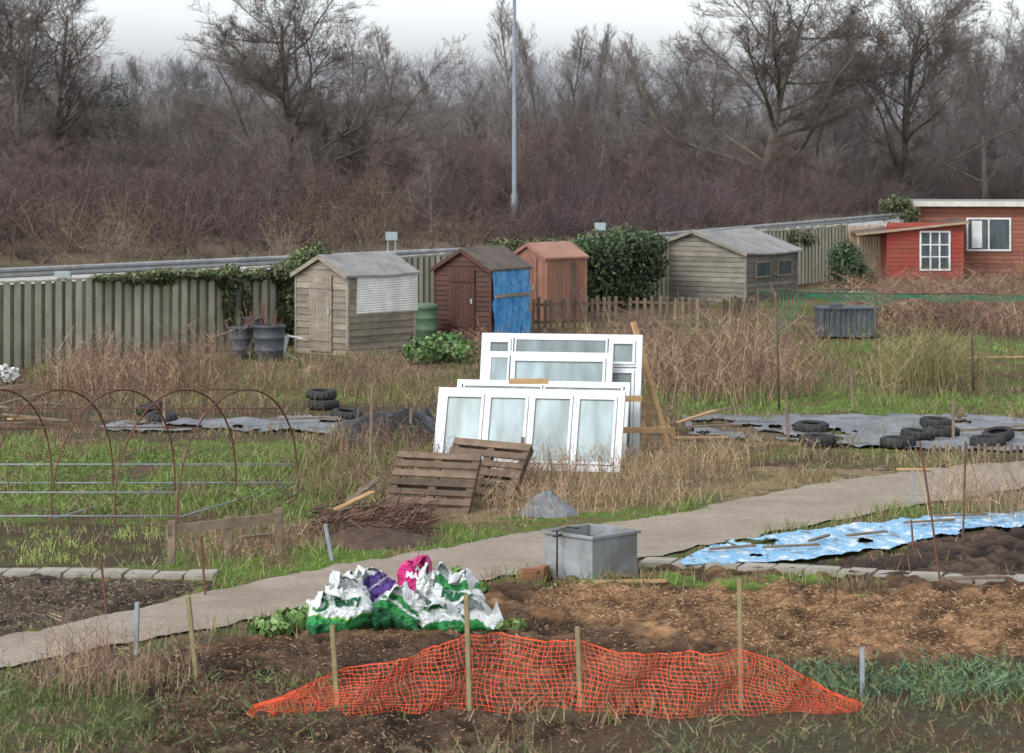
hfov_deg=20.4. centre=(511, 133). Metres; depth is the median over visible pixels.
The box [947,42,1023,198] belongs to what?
bare tree
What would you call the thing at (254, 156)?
bare tree
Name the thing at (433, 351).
bramble bush
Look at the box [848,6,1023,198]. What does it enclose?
bare tree
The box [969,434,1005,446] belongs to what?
tyre
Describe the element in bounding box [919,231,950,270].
window frame
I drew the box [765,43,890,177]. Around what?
bare tree
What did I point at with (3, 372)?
plastic scraps
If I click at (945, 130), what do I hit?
bare tree
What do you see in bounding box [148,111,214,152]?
bare tree
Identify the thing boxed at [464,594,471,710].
wooden stake
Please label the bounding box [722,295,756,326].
picket fence
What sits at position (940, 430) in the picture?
tyre
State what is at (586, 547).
water trough
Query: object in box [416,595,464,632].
compost bag
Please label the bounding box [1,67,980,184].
woodland
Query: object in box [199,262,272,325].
ivy plant
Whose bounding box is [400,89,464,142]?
bare tree
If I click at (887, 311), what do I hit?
dry weeds
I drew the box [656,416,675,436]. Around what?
timber plank
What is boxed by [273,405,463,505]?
dry weeds
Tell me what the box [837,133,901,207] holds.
bare tree
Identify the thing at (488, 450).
wooden pallet
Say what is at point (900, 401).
grass
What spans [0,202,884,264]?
verge grass
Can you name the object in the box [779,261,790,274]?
window
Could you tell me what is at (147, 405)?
tyre
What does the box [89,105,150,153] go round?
bare tree
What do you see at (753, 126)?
bare tree
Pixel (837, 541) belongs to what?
ground tarpaulin
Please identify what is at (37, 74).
bare tree
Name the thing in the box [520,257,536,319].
door
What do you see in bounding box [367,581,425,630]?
compost bag
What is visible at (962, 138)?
bare tree
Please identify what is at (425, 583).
compost bag
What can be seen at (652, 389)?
timber plank
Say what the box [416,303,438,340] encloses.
water butt
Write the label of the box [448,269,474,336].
door
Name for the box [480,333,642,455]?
window frame
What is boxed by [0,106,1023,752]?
ground
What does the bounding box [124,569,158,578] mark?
paving slab
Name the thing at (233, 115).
bare tree
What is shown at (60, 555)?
garlic shoots
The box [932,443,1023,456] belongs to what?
log edging
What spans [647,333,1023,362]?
green weeds
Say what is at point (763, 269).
window
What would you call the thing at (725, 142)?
bare tree
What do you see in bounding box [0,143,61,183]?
bare tree
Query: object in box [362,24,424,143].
bare tree
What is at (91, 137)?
bare tree
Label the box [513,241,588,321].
garden shed
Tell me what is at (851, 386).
wooden stake
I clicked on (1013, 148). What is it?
bare tree
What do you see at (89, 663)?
dry weeds
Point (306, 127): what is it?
bare tree
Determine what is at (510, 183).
bare tree
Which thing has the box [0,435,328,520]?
green weeds
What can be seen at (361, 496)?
timber plank
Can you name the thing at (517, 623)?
dock plant
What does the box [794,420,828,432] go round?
tyre
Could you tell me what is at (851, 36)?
bare tree
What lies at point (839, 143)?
bare tree
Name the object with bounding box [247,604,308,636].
dock plant
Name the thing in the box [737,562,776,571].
paving slab
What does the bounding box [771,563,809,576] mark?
paving slab
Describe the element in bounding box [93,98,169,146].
bare tree
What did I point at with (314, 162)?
bare tree
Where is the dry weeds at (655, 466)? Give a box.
[459,424,778,520]
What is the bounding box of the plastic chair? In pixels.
[283,334,302,359]
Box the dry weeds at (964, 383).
[779,325,1023,397]
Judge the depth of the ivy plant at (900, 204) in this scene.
99.16 m
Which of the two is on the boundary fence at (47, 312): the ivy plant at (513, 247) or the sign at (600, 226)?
the ivy plant at (513, 247)
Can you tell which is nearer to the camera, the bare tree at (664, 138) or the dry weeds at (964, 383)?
the dry weeds at (964, 383)
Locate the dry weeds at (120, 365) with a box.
[28,304,255,399]
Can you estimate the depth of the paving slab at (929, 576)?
31.96 m
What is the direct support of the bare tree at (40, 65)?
on the ground at (970, 556)
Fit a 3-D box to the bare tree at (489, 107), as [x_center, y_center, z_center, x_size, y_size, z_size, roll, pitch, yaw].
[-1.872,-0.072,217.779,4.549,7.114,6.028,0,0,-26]
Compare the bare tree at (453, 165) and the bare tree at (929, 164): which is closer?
the bare tree at (453, 165)
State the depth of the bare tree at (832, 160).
173.00 m
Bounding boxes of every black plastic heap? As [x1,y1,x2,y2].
[327,408,435,443]
[422,407,435,421]
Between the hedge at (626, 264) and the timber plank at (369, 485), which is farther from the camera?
the hedge at (626, 264)
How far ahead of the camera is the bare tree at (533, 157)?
147.88 m
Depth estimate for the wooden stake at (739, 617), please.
24.66 m
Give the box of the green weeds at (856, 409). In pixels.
[674,385,1023,414]
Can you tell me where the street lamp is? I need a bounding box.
[511,0,517,217]
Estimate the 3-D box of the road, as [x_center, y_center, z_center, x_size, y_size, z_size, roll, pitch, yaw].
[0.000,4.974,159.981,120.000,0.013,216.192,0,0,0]
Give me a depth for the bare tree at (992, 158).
210.49 m
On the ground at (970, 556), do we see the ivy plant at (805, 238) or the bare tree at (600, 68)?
the bare tree at (600, 68)
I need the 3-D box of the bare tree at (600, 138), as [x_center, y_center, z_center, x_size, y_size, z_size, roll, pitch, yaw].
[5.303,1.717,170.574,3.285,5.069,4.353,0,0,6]
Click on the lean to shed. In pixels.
(935, 241)
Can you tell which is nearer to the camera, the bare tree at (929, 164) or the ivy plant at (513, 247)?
the ivy plant at (513, 247)
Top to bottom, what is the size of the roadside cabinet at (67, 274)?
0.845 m
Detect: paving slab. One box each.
[0,568,9,575]
[3,568,38,576]
[32,567,69,577]
[63,568,98,577]
[93,568,129,577]
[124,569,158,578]
[153,571,187,579]
[184,569,218,579]
[639,557,677,566]
[671,558,706,568]
[705,560,742,569]
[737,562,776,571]
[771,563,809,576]
[804,565,840,576]
[838,567,876,577]
[874,570,910,576]
[907,571,943,581]
[941,573,974,583]
[975,574,1013,584]
[1013,574,1023,581]
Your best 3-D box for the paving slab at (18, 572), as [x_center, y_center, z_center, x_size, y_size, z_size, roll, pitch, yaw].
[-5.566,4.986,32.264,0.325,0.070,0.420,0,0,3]
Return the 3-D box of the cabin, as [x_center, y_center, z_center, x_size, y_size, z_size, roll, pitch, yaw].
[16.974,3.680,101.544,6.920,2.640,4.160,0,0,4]
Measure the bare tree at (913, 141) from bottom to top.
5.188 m
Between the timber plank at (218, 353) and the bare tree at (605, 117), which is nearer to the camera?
the timber plank at (218, 353)
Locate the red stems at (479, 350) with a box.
[441,314,793,372]
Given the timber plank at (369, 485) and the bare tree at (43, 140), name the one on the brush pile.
the timber plank at (369, 485)
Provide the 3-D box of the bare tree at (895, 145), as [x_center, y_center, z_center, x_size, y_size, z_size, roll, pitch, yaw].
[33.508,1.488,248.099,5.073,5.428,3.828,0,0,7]
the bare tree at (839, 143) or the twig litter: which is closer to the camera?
the twig litter
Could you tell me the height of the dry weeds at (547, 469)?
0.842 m
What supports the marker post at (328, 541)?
on the ground at (970, 556)
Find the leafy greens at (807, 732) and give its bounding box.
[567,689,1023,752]
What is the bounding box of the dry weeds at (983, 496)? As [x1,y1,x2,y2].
[887,434,1023,526]
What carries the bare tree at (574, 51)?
on the ground at (970, 556)
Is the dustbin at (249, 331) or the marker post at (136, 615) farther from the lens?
the dustbin at (249, 331)
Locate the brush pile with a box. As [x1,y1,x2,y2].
[307,489,439,541]
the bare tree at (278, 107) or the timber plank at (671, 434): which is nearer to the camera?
the timber plank at (671, 434)
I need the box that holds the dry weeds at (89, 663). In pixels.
[1,599,243,709]
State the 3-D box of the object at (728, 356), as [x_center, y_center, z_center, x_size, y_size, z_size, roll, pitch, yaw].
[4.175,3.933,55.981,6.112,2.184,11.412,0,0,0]
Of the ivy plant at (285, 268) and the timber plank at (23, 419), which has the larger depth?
the ivy plant at (285, 268)
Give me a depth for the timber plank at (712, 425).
47.22 m
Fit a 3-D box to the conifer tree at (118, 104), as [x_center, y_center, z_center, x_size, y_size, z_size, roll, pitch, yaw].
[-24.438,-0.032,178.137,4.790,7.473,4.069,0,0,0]
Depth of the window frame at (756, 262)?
84.99 m
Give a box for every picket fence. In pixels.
[531,296,623,329]
[628,295,720,325]
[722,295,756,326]
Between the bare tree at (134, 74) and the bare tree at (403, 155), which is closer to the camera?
the bare tree at (403, 155)
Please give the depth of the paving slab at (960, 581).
31.72 m
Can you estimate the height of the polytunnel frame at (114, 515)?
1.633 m
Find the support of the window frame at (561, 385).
on the ground at (970, 556)
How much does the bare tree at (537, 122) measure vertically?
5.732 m
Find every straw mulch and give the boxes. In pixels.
[155,609,779,752]
[509,577,1023,662]
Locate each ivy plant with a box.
[92,267,211,286]
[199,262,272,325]
[268,241,331,344]
[475,238,550,251]
[761,226,819,248]
[878,194,922,221]
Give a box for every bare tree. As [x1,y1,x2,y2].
[0,0,78,140]
[0,0,107,163]
[0,0,109,145]
[0,0,128,153]
[0,94,36,185]
[0,133,55,176]
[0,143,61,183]
[1,117,37,161]
[21,102,52,143]
[22,124,73,169]
[25,137,83,177]
[25,138,77,183]
[29,96,75,136]
[36,122,89,164]
[48,130,85,163]
[58,144,107,180]
[64,53,134,144]
[64,93,143,164]
[70,118,111,169]
[73,120,131,150]
[81,106,171,184]
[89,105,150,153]
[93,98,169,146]
[105,92,148,137]
[112,127,165,158]
[113,56,157,129]
[114,165,174,217]
[118,143,187,194]
[121,142,166,178]
[141,55,217,132]
[141,81,206,143]
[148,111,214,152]
[158,65,227,137]
[159,114,224,194]
[170,98,254,173]
[175,0,474,173]
[178,66,257,127]
[190,104,258,181]
[207,51,278,147]
[208,105,265,142]
[231,136,280,205]
[232,101,277,139]
[233,110,279,159]
[239,133,312,200]
[244,174,295,216]
[257,78,305,143]
[257,121,295,153]
[269,123,316,213]
[272,120,347,191]
[278,128,331,167]
[289,146,341,182]
[289,168,341,208]
[294,86,358,157]
[295,90,322,149]
[295,144,350,179]
[297,12,399,146]
[301,85,353,172]
[324,103,363,138]
[325,153,372,179]
[326,124,413,181]
[329,133,364,180]
[334,130,379,182]
[335,144,419,198]
[358,125,411,202]
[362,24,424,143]
[368,131,412,169]
[369,116,401,144]
[372,124,421,170]
[373,150,431,191]
[384,89,426,132]
[391,178,444,226]
[393,150,462,209]
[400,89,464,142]
[402,140,458,232]
[406,142,470,188]
[407,118,475,189]
[410,71,452,140]
[416,134,453,162]
[425,134,464,174]
[437,75,519,156]
[443,118,506,160]
[448,141,498,204]
[453,135,506,173]
[455,143,521,201]
[457,90,508,143]
[458,109,506,151]
[472,0,536,159]
[474,160,538,220]
[478,145,524,211]
[481,92,531,153]
[505,20,558,140]
[506,117,564,166]
[507,122,561,176]
[508,161,543,201]
[510,135,558,199]
[523,108,553,151]
[526,134,586,200]
[548,25,602,147]
[549,111,599,184]
[550,100,607,175]
[551,98,588,135]
[554,45,648,157]
[558,83,599,134]
[570,96,630,158]
[573,121,623,184]
[576,22,623,150]
[578,126,607,163]
[581,36,650,163]
[581,135,663,197]
[592,0,919,195]
[614,40,669,137]
[615,154,674,211]
[623,93,657,147]
[634,113,687,178]
[635,34,730,166]
[635,113,696,165]
[654,135,713,175]
[656,124,723,187]
[668,20,757,164]
[676,101,718,163]
[692,149,730,196]
[695,141,757,197]
[710,105,785,175]
[712,133,736,162]
[714,110,762,143]
[723,125,775,173]
[733,141,804,199]
[738,115,767,145]
[740,132,798,184]
[742,158,784,202]
[753,5,895,161]
[757,132,809,188]
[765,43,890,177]
[768,29,830,163]
[768,153,821,195]
[774,131,816,174]
[779,0,1023,194]
[785,133,813,169]
[794,145,848,206]
[806,106,862,170]
[813,29,938,165]
[814,112,863,161]
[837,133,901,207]
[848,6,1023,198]
[850,124,885,160]
[861,151,931,197]
[869,122,918,169]
[871,30,990,173]
[883,136,933,198]
[891,126,942,174]
[909,98,948,161]
[910,139,938,165]
[912,20,992,176]
[916,145,940,183]
[926,143,966,189]
[927,112,960,171]
[932,142,995,187]
[944,139,997,197]
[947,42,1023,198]
[948,142,1023,197]
[951,0,1023,163]
[959,108,1011,170]
[971,142,1013,183]
[987,123,1012,172]
[1001,120,1023,167]
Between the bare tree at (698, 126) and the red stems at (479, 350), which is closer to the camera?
the red stems at (479, 350)
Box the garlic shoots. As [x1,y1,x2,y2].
[1,521,166,565]
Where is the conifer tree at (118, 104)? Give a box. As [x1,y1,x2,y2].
[87,74,149,167]
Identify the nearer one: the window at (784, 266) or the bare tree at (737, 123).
the window at (784, 266)
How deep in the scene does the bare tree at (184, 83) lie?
215.13 m
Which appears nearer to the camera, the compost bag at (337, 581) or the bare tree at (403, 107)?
the compost bag at (337, 581)
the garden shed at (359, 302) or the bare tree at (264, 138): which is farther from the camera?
the bare tree at (264, 138)
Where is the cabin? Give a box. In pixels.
[905,199,1023,275]
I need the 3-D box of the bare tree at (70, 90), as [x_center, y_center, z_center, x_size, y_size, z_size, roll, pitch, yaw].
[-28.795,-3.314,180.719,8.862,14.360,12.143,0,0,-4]
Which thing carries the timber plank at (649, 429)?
on the ground at (970, 556)
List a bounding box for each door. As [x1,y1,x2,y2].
[308,274,331,351]
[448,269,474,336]
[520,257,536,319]
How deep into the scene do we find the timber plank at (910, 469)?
41.94 m
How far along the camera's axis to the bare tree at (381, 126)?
199.55 m
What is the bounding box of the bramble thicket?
[791,254,1023,337]
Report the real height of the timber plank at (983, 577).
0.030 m
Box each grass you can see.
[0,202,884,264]
[0,341,1023,752]
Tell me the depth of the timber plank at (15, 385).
51.49 m
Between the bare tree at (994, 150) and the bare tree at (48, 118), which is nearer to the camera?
the bare tree at (48, 118)
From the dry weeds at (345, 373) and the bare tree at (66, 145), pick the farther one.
the bare tree at (66, 145)
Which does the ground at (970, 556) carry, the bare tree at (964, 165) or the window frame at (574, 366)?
the bare tree at (964, 165)
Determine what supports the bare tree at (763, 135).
on the ground at (970, 556)
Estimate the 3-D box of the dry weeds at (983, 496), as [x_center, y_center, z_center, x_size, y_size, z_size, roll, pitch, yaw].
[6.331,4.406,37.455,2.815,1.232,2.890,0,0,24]
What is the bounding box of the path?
[0,461,1023,666]
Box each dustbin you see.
[224,311,254,360]
[241,301,265,354]
[253,310,285,362]
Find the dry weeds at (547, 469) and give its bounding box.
[404,436,618,508]
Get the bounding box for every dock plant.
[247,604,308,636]
[450,565,490,592]
[494,616,527,631]
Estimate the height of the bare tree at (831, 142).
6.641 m
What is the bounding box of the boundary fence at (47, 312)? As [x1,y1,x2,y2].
[0,223,848,368]
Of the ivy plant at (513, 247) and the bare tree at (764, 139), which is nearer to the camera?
the ivy plant at (513, 247)
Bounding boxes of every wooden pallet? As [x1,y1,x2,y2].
[386,451,481,513]
[435,437,533,502]
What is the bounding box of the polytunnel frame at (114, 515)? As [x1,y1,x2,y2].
[0,389,298,525]
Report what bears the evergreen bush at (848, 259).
on the ground at (970, 556)
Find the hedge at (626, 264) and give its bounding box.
[547,223,669,311]
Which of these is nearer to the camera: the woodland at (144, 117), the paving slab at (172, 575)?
the paving slab at (172, 575)
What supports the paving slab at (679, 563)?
on the ground at (970, 556)
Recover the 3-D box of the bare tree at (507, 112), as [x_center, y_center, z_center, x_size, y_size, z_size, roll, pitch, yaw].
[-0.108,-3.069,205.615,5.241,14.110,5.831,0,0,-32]
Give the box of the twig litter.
[0,572,213,630]
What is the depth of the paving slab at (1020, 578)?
31.70 m
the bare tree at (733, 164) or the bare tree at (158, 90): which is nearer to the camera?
the bare tree at (733, 164)
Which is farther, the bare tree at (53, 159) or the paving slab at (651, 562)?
the bare tree at (53, 159)
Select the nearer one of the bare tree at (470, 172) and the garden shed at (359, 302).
the garden shed at (359, 302)
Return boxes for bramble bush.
[398,330,480,364]
[878,207,909,223]
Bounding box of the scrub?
[0,133,1023,263]
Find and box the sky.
[1,0,1023,78]
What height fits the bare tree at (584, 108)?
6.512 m
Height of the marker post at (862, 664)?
0.542 m
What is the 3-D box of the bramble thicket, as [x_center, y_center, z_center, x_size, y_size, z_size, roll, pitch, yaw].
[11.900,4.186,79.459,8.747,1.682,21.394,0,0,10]
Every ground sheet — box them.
[102,415,345,432]
[682,413,1023,450]
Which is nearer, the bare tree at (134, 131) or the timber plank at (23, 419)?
the timber plank at (23, 419)
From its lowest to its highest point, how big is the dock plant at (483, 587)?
0.252 m
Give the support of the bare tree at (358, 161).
on the ground at (970, 556)
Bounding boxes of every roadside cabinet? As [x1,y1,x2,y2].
[55,271,70,280]
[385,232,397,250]
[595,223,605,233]
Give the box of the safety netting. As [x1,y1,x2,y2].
[246,632,863,718]
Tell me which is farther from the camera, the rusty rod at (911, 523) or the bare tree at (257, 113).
the bare tree at (257, 113)
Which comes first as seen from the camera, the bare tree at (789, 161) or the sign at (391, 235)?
the sign at (391, 235)
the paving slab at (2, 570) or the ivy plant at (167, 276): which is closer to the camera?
the paving slab at (2, 570)
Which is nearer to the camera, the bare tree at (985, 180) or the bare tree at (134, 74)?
the bare tree at (985, 180)
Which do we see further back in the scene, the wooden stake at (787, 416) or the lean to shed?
the lean to shed
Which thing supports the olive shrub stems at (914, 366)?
on the ground at (970, 556)
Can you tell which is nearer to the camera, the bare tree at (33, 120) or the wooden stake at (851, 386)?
the wooden stake at (851, 386)
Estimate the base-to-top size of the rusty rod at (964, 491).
1.351 m
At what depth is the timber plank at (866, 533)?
34.84 m
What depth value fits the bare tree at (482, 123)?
209.79 m
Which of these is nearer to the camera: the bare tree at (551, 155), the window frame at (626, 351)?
the window frame at (626, 351)
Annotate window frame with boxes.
[433,387,625,472]
[457,379,630,460]
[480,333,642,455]
[484,351,613,381]
[755,260,770,277]
[777,259,792,275]
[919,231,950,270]
[966,218,1010,250]
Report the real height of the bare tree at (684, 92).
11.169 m
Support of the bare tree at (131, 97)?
on the ground at (970, 556)
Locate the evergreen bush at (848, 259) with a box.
[824,237,879,299]
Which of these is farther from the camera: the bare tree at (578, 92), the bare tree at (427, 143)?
the bare tree at (578, 92)
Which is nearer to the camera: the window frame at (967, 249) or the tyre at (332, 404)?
the tyre at (332, 404)
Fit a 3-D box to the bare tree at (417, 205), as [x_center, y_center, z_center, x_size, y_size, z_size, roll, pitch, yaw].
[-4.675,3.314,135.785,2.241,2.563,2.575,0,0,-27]
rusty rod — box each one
[99,554,106,613]
[200,536,206,594]
[834,579,835,603]
[910,520,913,548]
[919,441,940,583]
[962,441,965,541]
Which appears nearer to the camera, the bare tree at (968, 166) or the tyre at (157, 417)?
the tyre at (157, 417)
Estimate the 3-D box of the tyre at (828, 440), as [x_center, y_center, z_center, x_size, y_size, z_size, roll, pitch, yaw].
[4.887,4.897,45.479,0.600,0.174,0.604,0,0,17]
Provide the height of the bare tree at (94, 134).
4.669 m
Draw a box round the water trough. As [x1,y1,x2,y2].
[541,523,640,581]
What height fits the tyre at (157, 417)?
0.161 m
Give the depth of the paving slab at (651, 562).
32.90 m
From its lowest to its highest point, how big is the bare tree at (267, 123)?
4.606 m
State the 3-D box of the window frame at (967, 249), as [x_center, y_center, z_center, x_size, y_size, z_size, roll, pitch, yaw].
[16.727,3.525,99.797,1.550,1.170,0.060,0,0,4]
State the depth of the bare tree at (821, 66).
205.16 m
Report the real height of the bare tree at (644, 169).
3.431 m
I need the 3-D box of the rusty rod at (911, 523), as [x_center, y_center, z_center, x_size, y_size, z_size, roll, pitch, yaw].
[4.797,4.861,34.072,0.057,0.479,0.024,0,0,24]
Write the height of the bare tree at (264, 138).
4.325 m
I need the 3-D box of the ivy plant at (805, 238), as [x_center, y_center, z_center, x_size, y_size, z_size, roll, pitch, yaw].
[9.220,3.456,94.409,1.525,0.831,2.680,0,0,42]
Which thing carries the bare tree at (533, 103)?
on the ground at (970, 556)
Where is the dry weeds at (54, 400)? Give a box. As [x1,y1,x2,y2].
[0,361,452,420]
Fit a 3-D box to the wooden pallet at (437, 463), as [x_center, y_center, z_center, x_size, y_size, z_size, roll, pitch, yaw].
[-1.051,4.691,37.897,1.140,0.142,1.031,1,44,11]
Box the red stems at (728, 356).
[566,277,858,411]
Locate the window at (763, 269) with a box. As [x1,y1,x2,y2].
[757,262,769,275]
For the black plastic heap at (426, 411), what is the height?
0.460 m
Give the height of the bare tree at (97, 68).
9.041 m
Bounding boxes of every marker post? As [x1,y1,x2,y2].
[133,602,139,654]
[323,524,333,560]
[860,647,864,697]
[911,470,913,505]
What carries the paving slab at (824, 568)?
on the ground at (970, 556)
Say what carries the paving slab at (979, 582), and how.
on the ground at (970, 556)
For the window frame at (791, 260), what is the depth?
86.19 m
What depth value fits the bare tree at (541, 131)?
183.30 m
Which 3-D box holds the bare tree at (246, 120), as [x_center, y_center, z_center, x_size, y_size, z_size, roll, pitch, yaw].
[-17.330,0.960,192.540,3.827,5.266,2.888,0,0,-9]
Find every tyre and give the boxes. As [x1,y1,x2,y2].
[135,400,162,415]
[145,411,177,422]
[306,388,336,399]
[307,399,338,409]
[331,407,362,420]
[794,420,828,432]
[799,433,836,446]
[880,435,915,448]
[900,427,932,440]
[919,416,951,427]
[924,425,959,437]
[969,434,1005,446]
[982,426,1014,440]
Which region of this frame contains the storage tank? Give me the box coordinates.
[813,303,878,336]
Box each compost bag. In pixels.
[305,579,372,634]
[324,569,374,606]
[346,565,395,604]
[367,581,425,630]
[396,554,434,590]
[416,563,436,598]
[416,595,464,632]
[428,562,485,610]
[460,599,503,630]
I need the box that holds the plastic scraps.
[0,364,20,383]
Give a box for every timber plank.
[0,382,31,388]
[0,392,41,404]
[0,421,35,424]
[2,413,57,419]
[7,418,39,419]
[20,388,58,394]
[24,402,69,405]
[46,419,71,420]
[197,352,235,356]
[208,330,234,339]
[237,532,274,538]
[268,416,337,419]
[333,491,374,509]
[344,479,379,501]
[509,379,547,383]
[594,579,666,583]
[603,572,632,576]
[623,427,674,432]
[625,395,641,401]
[631,322,671,450]
[645,394,650,449]
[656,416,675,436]
[673,436,728,438]
[676,410,717,422]
[684,423,741,427]
[698,404,750,413]
[709,544,755,549]
[763,543,820,547]
[808,534,830,541]
[845,530,887,536]
[896,468,930,470]
[903,518,955,523]
[934,513,987,516]
[941,575,1004,579]
[960,425,1023,431]
[967,356,1023,357]
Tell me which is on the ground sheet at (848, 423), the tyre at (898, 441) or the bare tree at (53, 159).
the tyre at (898, 441)
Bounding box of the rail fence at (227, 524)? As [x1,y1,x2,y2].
[166,507,282,564]
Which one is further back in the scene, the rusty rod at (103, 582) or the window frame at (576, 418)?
the window frame at (576, 418)
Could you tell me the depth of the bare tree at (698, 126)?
206.84 m
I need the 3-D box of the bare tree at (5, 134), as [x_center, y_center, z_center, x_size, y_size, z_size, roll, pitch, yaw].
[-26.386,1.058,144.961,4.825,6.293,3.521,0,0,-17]
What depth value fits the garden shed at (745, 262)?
85.35 m
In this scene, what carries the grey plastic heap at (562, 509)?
on the ground at (970, 556)
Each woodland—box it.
[0,43,1023,155]
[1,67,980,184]
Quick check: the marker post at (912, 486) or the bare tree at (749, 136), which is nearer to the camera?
the marker post at (912, 486)
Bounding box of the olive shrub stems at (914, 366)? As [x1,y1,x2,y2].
[836,301,1007,396]
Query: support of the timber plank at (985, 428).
on the ground sheet at (848, 423)
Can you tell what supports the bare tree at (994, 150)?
on the ground at (970, 556)
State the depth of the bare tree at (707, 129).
170.66 m
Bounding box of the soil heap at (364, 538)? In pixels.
[318,526,436,549]
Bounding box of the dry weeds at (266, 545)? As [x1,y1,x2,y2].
[139,505,346,568]
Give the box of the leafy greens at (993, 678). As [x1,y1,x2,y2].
[723,644,1023,710]
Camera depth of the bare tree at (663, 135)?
179.97 m
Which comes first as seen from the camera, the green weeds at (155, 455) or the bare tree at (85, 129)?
the green weeds at (155, 455)
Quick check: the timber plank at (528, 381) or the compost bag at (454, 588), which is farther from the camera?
the timber plank at (528, 381)
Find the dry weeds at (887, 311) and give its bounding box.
[873,299,962,320]
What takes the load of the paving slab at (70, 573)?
on the ground at (970, 556)
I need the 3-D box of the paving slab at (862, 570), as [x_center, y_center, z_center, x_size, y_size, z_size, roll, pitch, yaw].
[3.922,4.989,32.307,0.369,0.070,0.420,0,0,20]
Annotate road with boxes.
[0,218,903,284]
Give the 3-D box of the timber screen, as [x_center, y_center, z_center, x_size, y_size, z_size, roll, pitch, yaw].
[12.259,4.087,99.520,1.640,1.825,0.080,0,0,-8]
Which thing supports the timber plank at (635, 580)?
on the ground at (970, 556)
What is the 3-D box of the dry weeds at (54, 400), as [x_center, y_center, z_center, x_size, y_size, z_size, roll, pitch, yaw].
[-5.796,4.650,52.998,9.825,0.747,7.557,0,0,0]
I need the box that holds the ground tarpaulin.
[680,510,1023,564]
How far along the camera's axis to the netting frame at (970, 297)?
53.24 m
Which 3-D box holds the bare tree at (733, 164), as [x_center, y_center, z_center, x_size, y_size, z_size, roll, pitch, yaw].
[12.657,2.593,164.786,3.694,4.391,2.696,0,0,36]
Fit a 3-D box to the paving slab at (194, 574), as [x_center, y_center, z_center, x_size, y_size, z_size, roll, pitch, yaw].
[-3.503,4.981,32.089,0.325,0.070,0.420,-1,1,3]
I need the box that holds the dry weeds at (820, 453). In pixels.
[644,432,1023,468]
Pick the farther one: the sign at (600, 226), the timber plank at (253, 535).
the sign at (600, 226)
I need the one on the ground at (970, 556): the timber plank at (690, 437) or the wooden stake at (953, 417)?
the wooden stake at (953, 417)
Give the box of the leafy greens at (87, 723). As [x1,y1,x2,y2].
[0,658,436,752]
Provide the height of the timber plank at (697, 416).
0.143 m
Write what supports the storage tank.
on the ground at (970, 556)
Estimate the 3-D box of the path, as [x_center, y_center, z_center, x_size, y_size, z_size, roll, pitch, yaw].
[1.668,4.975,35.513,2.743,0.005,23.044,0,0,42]
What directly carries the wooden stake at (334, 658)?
on the ground at (970, 556)
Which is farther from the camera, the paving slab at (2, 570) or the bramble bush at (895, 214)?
the bramble bush at (895, 214)
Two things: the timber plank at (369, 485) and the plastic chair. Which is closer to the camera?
the timber plank at (369, 485)
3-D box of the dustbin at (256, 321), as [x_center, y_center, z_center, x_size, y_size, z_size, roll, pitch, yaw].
[-5.855,4.400,64.483,0.522,1.200,0.518,0,0,-24]
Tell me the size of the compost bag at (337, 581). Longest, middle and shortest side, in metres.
0.582 x 0.517 x 0.418 m
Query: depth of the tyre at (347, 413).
49.55 m
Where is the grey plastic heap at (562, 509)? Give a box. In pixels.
[519,491,578,517]
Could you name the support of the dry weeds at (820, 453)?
on the ground at (970, 556)
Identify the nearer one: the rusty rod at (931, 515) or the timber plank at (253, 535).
the rusty rod at (931, 515)
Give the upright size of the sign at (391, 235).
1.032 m
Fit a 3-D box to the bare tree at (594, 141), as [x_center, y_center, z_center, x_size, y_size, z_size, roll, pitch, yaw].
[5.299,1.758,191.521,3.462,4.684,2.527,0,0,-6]
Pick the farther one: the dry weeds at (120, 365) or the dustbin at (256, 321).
the dustbin at (256, 321)
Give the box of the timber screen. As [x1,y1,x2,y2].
[841,225,883,276]
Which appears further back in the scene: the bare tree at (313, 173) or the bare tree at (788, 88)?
the bare tree at (788, 88)
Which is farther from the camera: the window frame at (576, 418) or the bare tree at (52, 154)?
the bare tree at (52, 154)
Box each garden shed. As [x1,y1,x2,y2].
[290,251,419,354]
[429,245,532,339]
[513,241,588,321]
[666,227,803,301]
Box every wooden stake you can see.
[162,394,166,431]
[185,596,198,678]
[329,625,339,706]
[369,384,373,463]
[409,409,412,423]
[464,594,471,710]
[575,626,582,708]
[737,578,743,708]
[785,391,789,440]
[850,370,853,409]
[952,398,954,438]
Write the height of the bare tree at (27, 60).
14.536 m
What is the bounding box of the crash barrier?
[0,213,900,277]
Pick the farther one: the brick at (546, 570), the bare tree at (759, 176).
the bare tree at (759, 176)
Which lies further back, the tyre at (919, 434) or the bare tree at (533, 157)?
the bare tree at (533, 157)
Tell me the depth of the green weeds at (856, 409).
51.87 m
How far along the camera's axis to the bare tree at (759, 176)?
171.64 m
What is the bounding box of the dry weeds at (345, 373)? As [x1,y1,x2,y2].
[142,338,479,400]
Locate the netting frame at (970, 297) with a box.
[757,288,1023,410]
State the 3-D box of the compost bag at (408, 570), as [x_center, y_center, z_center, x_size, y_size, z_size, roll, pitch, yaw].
[-1.016,4.719,29.765,0.456,0.628,0.330,0,0,5]
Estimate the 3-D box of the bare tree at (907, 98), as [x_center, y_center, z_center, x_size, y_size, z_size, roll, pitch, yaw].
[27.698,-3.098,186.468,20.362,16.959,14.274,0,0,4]
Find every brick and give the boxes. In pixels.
[519,567,539,580]
[536,564,550,578]
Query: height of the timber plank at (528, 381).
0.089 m
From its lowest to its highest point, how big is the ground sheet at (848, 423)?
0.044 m
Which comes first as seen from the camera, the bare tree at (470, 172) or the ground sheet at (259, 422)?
the ground sheet at (259, 422)
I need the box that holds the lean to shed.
[850,218,969,278]
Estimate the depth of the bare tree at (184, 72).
216.54 m
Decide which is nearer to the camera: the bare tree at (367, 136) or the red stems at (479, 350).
the red stems at (479, 350)

